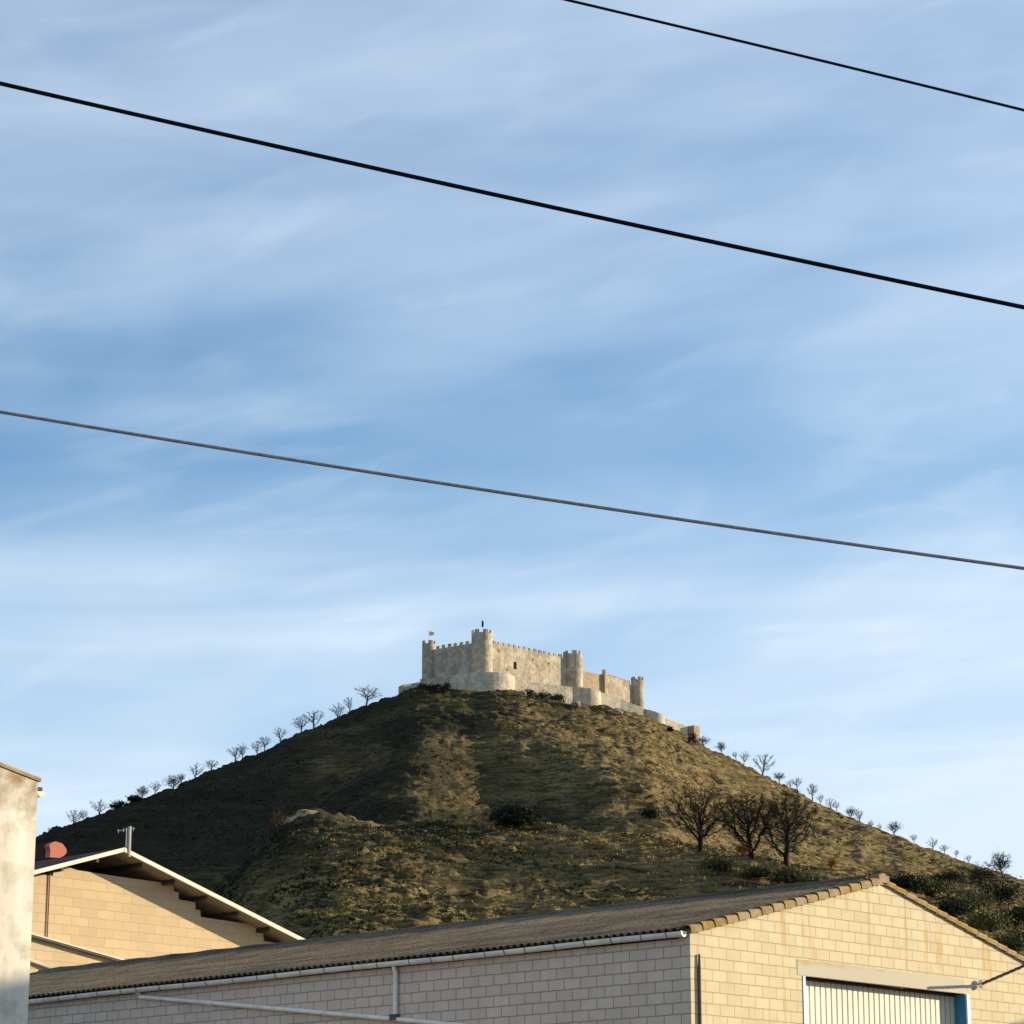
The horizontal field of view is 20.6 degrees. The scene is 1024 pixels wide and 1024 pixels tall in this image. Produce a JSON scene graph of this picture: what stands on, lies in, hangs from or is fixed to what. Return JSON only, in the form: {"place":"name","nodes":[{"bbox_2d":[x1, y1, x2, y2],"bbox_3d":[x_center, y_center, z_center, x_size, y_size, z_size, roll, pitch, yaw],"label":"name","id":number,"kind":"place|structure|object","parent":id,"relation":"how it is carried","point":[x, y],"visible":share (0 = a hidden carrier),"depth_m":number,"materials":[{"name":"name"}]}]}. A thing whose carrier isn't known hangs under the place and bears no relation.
{"place":"outdoors","nodes":[
{"label":"outdoors","id":0,"kind":"place"},
{"bbox_2d":[0,762,44,1023],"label":"plastered house","id":1,"kind":"structure","parent":0,"point":[20,792],"depth_m":41.75,"materials":[{"name":"paint"}]},
{"bbox_2d":[284,809,427,831],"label":"path","id":2,"kind":"structure","parent":0,"point":[299,813],"depth_m":526.78,"materials":[{"name":"brown soil"}]},
{"bbox_2d":[0,81,1023,309],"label":"overhead cable","id":3,"kind":"object","parent":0,"point":[522,200],"visible":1,"depth_m":13.32,"materials":[{"name":"black rubber"}]},
{"bbox_2d":[0,410,1023,569],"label":"overhead cable","id":4,"kind":"object","parent":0,"point":[514,494],"visible":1,"depth_m":14.50,"materials":[{"name":"black rubber"}]},
{"bbox_2d":[0,0,1023,878],"label":"sky","id":5,"kind":"structure","parent":0,"point":[166,607],"materials":[{"name":"blue"}]},
{"bbox_2d":[28,873,1023,1023],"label":"warehouse","id":6,"kind":"structure","parent":0,"point":[863,949],"depth_m":54.02,"materials":[{"name":"brick"}]},
{"bbox_2d":[803,976,970,1023],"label":"door","id":7,"kind":"structure","parent":6,"relation":"in","point":[824,1001],"depth_m":53.72,"materials":[{"name":"beige metal"}]},
{"bbox_2d":[978,979,983,987],"bbox_3d":[9.246,9.315,55.738,0.120,0.180,0.090,-14,-20,42],"label":"insulator pair","id":8,"kind":"object","parent":6,"relation":"attached to","point":[980,981],"visible":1,"depth_m":55.70,"materials":[{"name":"white ceramic"}]},
{"bbox_2d":[982,964,1023,984],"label":"service cable","id":9,"kind":"object","parent":8,"relation":"attached to","point":[1004,974],"visible":1,"depth_m":55.56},
{"bbox_2d":[35,684,1023,988],"bbox_3d":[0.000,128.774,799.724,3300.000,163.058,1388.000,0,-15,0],"label":"hill","id":10,"kind":"structure","parent":0,"point":[327,762],"depth_m":710.30,"materials":[{"name":"brown plant"}]},
{"bbox_2d":[66,810,82,823],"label":"bare tree","id":11,"kind":"object","parent":10,"relation":"on","point":[75,817],"visible":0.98,"depth_m":745.50,"materials":[{"name":"grey plant"}]},
{"bbox_2d":[89,800,105,813],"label":"bare tree","id":12,"kind":"object","parent":10,"relation":"on","point":[99,805],"visible":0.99,"depth_m":750.56,"materials":[{"name":"grey plant"}]},
{"bbox_2d":[108,799,127,809],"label":"bush","id":13,"kind":"object","parent":10,"relation":"on","point":[117,804],"visible":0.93,"depth_m":755.95,"materials":[{"name":"green plant"}]},
{"bbox_2d":[125,794,142,802],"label":"bush","id":14,"kind":"object","parent":10,"relation":"on","point":[132,798],"visible":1,"depth_m":759.11,"materials":[{"name":"green plant"}]},
{"bbox_2d":[135,785,148,798],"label":"bare tree","id":15,"kind":"object","parent":10,"relation":"on","point":[142,792],"visible":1,"depth_m":762.00,"materials":[{"name":"brown plant"}]},
{"bbox_2d":[150,782,160,794],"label":"bare tree","id":16,"kind":"object","parent":10,"relation":"on","point":[154,786],"visible":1,"depth_m":764.59,"materials":[{"name":"grey plant"}]},
{"bbox_2d":[158,775,183,789],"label":"bare tree","id":17,"kind":"object","parent":10,"relation":"on","point":[173,781],"visible":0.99,"depth_m":766.04,"materials":[{"name":"brown plant"}]},
{"bbox_2d":[176,773,185,781],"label":"bare tree","id":18,"kind":"object","parent":10,"relation":"on","point":[179,776],"visible":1,"depth_m":767.02,"materials":[{"name":"grey plant"}]},
{"bbox_2d":[190,762,203,777],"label":"bare tree","id":19,"kind":"object","parent":10,"relation":"on","point":[196,770],"visible":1,"depth_m":770.75,"materials":[{"name":"grey plant"}]},
{"bbox_2d":[203,760,217,768],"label":"bare tree","id":20,"kind":"object","parent":10,"relation":"on","point":[210,765],"visible":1,"depth_m":777.72,"materials":[{"name":"grey plant"}]},
{"bbox_2d":[227,746,242,762],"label":"bare tree","id":21,"kind":"object","parent":10,"relation":"on","point":[234,752],"visible":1,"depth_m":779.69,"materials":[{"name":"grey plant"}]},
{"bbox_2d":[238,743,247,757],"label":"bare tree","id":22,"kind":"object","parent":10,"relation":"on","point":[241,750],"visible":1,"depth_m":781.61,"materials":[{"name":"grey plant"}]},
{"bbox_2d":[251,741,261,753],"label":"bare tree","id":23,"kind":"object","parent":10,"relation":"on","point":[257,748],"visible":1,"depth_m":782.63,"materials":[{"name":"grey plant"}]},
{"bbox_2d":[258,737,270,750],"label":"bare tree","id":24,"kind":"object","parent":10,"relation":"on","point":[264,744],"visible":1,"depth_m":784.50,"materials":[{"name":"grey plant"}]},
{"bbox_2d":[262,809,290,837],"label":"bush","id":25,"kind":"object","parent":10,"relation":"on","point":[280,821],"visible":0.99,"depth_m":518.35,"materials":[{"name":"brown plant"}]},
{"bbox_2d":[272,729,288,742],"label":"bare tree","id":26,"kind":"object","parent":10,"relation":"on","point":[278,731],"visible":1,"depth_m":787.56,"materials":[{"name":"grey plant"}]},
{"bbox_2d":[293,715,309,732],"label":"bare tree","id":27,"kind":"object","parent":10,"relation":"on","point":[299,721],"visible":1,"depth_m":792.98,"materials":[{"name":"grey plant"}]},
{"bbox_2d":[302,710,322,727],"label":"bare tree","id":28,"kind":"object","parent":10,"relation":"on","point":[313,717],"visible":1,"depth_m":794.59,"materials":[{"name":"grey plant"}]},
{"bbox_2d":[329,703,344,717],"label":"bare tree","id":29,"kind":"object","parent":10,"relation":"on","point":[341,710],"visible":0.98,"depth_m":802.46,"materials":[{"name":"grey plant"}]},
{"bbox_2d":[330,889,348,917],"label":"bush","id":30,"kind":"object","parent":10,"relation":"on","point":[338,904],"visible":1,"depth_m":395.85,"materials":[{"name":"green plant"}]},
{"bbox_2d":[343,697,352,710],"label":"bare tree","id":31,"kind":"object","parent":10,"relation":"on","point":[348,701],"visible":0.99,"depth_m":806.97,"materials":[{"name":"grey plant"}]},
{"bbox_2d":[355,685,380,705],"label":"bare tree","id":32,"kind":"object","parent":10,"relation":"on","point":[366,695],"visible":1,"depth_m":806.25,"materials":[{"name":"grey plant"}]},
{"bbox_2d":[416,683,436,692],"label":"scrub","id":33,"kind":"object","parent":10,"relation":"on","point":[424,687],"visible":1,"depth_m":793.06,"materials":[{"name":"green plant"}]},
{"bbox_2d":[428,681,445,691],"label":"scrub","id":34,"kind":"object","parent":10,"relation":"on","point":[436,688],"visible":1,"depth_m":792.30,"materials":[{"name":"green plant"}]},
{"bbox_2d":[441,682,450,691],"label":"scrub","id":35,"kind":"object","parent":10,"relation":"on","point":[446,686],"visible":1,"depth_m":792.82,"materials":[{"name":"green plant"}]},
{"bbox_2d":[483,801,549,825],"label":"bush","id":36,"kind":"object","parent":10,"relation":"on","point":[516,814],"visible":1,"depth_m":473.86,"materials":[{"name":"green plant"}]},
{"bbox_2d":[515,690,525,696],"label":"rock","id":37,"kind":"object","parent":10,"relation":"on","point":[522,693],"visible":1,"depth_m":794.53,"materials":[{"name":"grey stone"}]},
{"bbox_2d":[524,688,535,696],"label":"scrub","id":38,"kind":"object","parent":10,"relation":"on","point":[529,692],"visible":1,"depth_m":799.26,"materials":[{"name":"green plant"}]},
{"bbox_2d":[422,629,643,707],"bbox_3d":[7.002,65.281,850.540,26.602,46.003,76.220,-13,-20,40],"label":"castle","id":39,"kind":"structure","parent":10,"relation":"on","point":[482,652],"depth_m":836.24,"materials":[{"name":"beige stone"}]},
{"bbox_2d":[533,690,550,698],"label":"scrub","id":40,"kind":"object","parent":10,"relation":"on","point":[541,695],"visible":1,"depth_m":802.18,"materials":[{"name":"green plant"}]},
{"bbox_2d":[398,672,699,742],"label":"wall","id":41,"kind":"structure","parent":10,"relation":"on","point":[478,681],"depth_m":821.99,"materials":[{"name":"beige stone"}]},
{"bbox_2d":[546,692,563,700],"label":"scrub","id":42,"kind":"object","parent":10,"relation":"on","point":[558,696],"visible":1,"depth_m":806.33,"materials":[{"name":"green plant"}]},
{"bbox_2d":[570,701,580,706],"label":"rock","id":43,"kind":"object","parent":10,"relation":"on","point":[576,703],"visible":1,"depth_m":797.92,"materials":[{"name":"grey stone"}]},
{"bbox_2d":[610,709,622,715],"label":"rock","id":44,"kind":"object","parent":10,"relation":"on","point":[617,712],"visible":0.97,"depth_m":820.92,"materials":[{"name":"grey stone"}]},
{"bbox_2d":[636,806,663,819],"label":"bush","id":45,"kind":"object","parent":10,"relation":"on","point":[651,813],"visible":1,"depth_m":677.71,"materials":[{"name":"green plant"}]},
{"bbox_2d":[666,725,673,732],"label":"scrub","id":46,"kind":"object","parent":10,"relation":"on","point":[669,728],"visible":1,"depth_m":826.29,"materials":[{"name":"green plant"}]},
{"bbox_2d":[686,730,699,743],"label":"scrub","id":47,"kind":"object","parent":10,"relation":"on","point":[690,740],"visible":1,"depth_m":831.88,"materials":[{"name":"green plant"}]},
{"bbox_2d":[659,782,737,851],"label":"walnut tree","id":48,"kind":"object","parent":10,"relation":"on","point":[697,813],"visible":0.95,"depth_m":459.48,"materials":[{"name":"brown plant"}]},
{"bbox_2d":[698,736,714,743],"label":"bare tree","id":49,"kind":"object","parent":10,"relation":"on","point":[704,739],"visible":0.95,"depth_m":863.63,"materials":[{"name":"grey plant"}]},
{"bbox_2d":[694,854,745,871],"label":"bush","id":50,"kind":"object","parent":10,"relation":"on","point":[721,864],"visible":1,"depth_m":441.61,"materials":[{"name":"green plant"}]},
{"bbox_2d":[714,740,725,752],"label":"bare tree","id":51,"kind":"object","parent":10,"relation":"on","point":[721,746],"visible":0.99,"depth_m":864.81,"materials":[{"name":"grey plant"}]},
{"bbox_2d":[733,840,751,854],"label":"bush","id":52,"kind":"object","parent":10,"relation":"on","point":[741,850],"visible":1,"depth_m":451.92,"materials":[{"name":"orange plant"}]},
{"bbox_2d":[739,753,749,764],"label":"bare tree","id":53,"kind":"object","parent":10,"relation":"on","point":[744,757],"visible":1,"depth_m":864.80,"materials":[{"name":"grey plant"}]},
{"bbox_2d":[713,789,782,859],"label":"walnut tree","id":54,"kind":"object","parent":10,"relation":"on","point":[747,822],"visible":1,"depth_m":452.58,"materials":[{"name":"brown plant"}]},
{"bbox_2d":[732,862,778,878],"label":"bush","id":55,"kind":"object","parent":10,"relation":"on","point":[760,871],"visible":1,"depth_m":438.49,"materials":[{"name":"green plant"}]},
{"bbox_2d":[751,754,775,775],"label":"bare tree","id":56,"kind":"object","parent":10,"relation":"on","point":[763,763],"visible":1,"depth_m":861.24,"materials":[{"name":"grey plant"}]},
{"bbox_2d":[773,772,784,782],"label":"bare tree","id":57,"kind":"object","parent":10,"relation":"on","point":[778,777],"visible":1,"depth_m":858.47,"materials":[{"name":"grey plant"}]},
{"bbox_2d":[746,789,825,864],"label":"walnut tree","id":58,"kind":"object","parent":10,"relation":"on","point":[787,830],"visible":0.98,"depth_m":452.98,"materials":[{"name":"brown plant"}]},
{"bbox_2d":[770,862,807,881],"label":"bush","id":59,"kind":"object","parent":10,"relation":"on","point":[788,873],"visible":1,"depth_m":438.90,"materials":[{"name":"green plant"}]},
{"bbox_2d":[791,778,802,788],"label":"bare tree","id":60,"kind":"object","parent":10,"relation":"on","point":[796,784],"visible":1,"depth_m":855.38,"materials":[{"name":"grey plant"}]},
{"bbox_2d":[792,873,822,882],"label":"bush","id":61,"kind":"object","parent":10,"relation":"on","point":[811,878],"visible":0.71,"depth_m":437.84,"materials":[{"name":"green plant"}]},
{"bbox_2d":[807,783,817,800],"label":"bare tree","id":62,"kind":"object","parent":10,"relation":"on","point":[812,792],"visible":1,"depth_m":854.20,"materials":[{"name":"grey plant"}]},
{"bbox_2d":[825,798,835,810],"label":"bare tree","id":63,"kind":"object","parent":10,"relation":"on","point":[830,808],"visible":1,"depth_m":851.61,"materials":[{"name":"grey plant"}]},
{"bbox_2d":[825,856,838,867],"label":"bush","id":64,"kind":"object","parent":10,"relation":"on","point":[833,861],"visible":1,"depth_m":458.43,"materials":[{"name":"orange plant"}]},
{"bbox_2d":[845,806,856,816],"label":"bare tree","id":65,"kind":"object","parent":10,"relation":"on","point":[851,811],"visible":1,"depth_m":845.51,"materials":[{"name":"grey plant"}]},
{"bbox_2d":[853,808,861,821],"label":"bare tree","id":66,"kind":"object","parent":10,"relation":"on","point":[860,815],"visible":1,"depth_m":842.34,"materials":[{"name":"grey plant"}]},
{"bbox_2d":[884,821,903,835],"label":"bare tree","id":67,"kind":"object","parent":10,"relation":"on","point":[895,826],"visible":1,"depth_m":837.50,"materials":[{"name":"grey plant"}]},
{"bbox_2d":[889,870,935,889],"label":"bush","id":68,"kind":"object","parent":10,"relation":"on","point":[908,881],"visible":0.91,"depth_m":452.99,"materials":[{"name":"green plant"}]},
{"bbox_2d":[928,836,937,848],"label":"bare tree","id":69,"kind":"object","parent":10,"relation":"on","point":[932,846],"visible":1,"depth_m":836.55,"materials":[{"name":"grey plant"}]},
{"bbox_2d":[913,875,961,896],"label":"bush","id":70,"kind":"object","parent":10,"relation":"on","point":[934,887],"visible":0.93,"depth_m":456.66,"materials":[{"name":"green plant"}]},
{"bbox_2d":[927,865,968,881],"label":"bush","id":71,"kind":"object","parent":10,"relation":"on","point":[952,874],"visible":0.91,"depth_m":762.13,"materials":[{"name":"green plant"}]},
{"bbox_2d":[931,895,980,922],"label":"bush","id":72,"kind":"object","parent":10,"relation":"on","point":[952,908],"visible":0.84,"depth_m":439.03,"materials":[{"name":"green plant"}]},
{"bbox_2d":[935,885,1009,913],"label":"bush","id":73,"kind":"object","parent":10,"relation":"on","point":[971,899],"visible":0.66,"depth_m":454.66,"materials":[{"name":"green plant"}]},
{"bbox_2d":[954,858,1015,885],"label":"bush","id":74,"kind":"object","parent":10,"relation":"on","point":[974,874],"visible":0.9,"depth_m":771.10,"materials":[{"name":"green plant"}]},
{"bbox_2d":[954,896,1023,931],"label":"bush","id":75,"kind":"object","parent":10,"relation":"on","point":[991,920],"visible":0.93,"depth_m":442.27,"materials":[{"name":"green plant"}]},
{"bbox_2d":[968,871,1023,903],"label":"bush","id":76,"kind":"object","parent":10,"relation":"on","point":[1001,893],"visible":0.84,"depth_m":473.53,"materials":[{"name":"green plant"}]},
{"bbox_2d":[984,851,1012,878],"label":"bare tree","id":77,"kind":"object","parent":10,"relation":"on","point":[1000,861],"visible":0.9,"depth_m":795.16,"materials":[{"name":"grey plant"}]},
{"bbox_2d":[984,924,1023,950],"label":"bush","id":78,"kind":"object","parent":10,"relation":"on","point":[1014,939],"visible":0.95,"depth_m":437.88,"materials":[{"name":"green plant"}]},
{"bbox_2d":[989,896,1023,928],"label":"bush","id":79,"kind":"object","parent":10,"relation":"on","point":[1018,915],"visible":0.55,"depth_m":450.42,"materials":[{"name":"green plant"}]},
{"bbox_2d":[563,0,1023,111],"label":"overhead cable","id":80,"kind":"object","parent":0,"point":[799,55],"visible":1,"depth_m":16.75,"materials":[{"name":"black rubber"}]},
{"label":"ground","id":81,"kind":"structure","parent":0,"visible":0},
{"bbox_2d":[30,847,303,972],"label":"sandstone house","id":82,"kind":"structure","parent":81,"relation":"on","point":[118,904],"depth_m":83.95,"materials":[{"name":"brick"}]},
{"bbox_2d":[35,841,66,860],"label":"chimney","id":83,"kind":"object","parent":82,"relation":"on","point":[50,850],"visible":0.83,"depth_m":88.49,"materials":[{"name":"ceramic"}]},
{"bbox_2d":[127,826,131,856],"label":"flue post","id":84,"kind":"object","parent":82,"relation":"on","point":[129,840],"visible":1,"depth_m":83.46,"materials":[{"name":"metal"}]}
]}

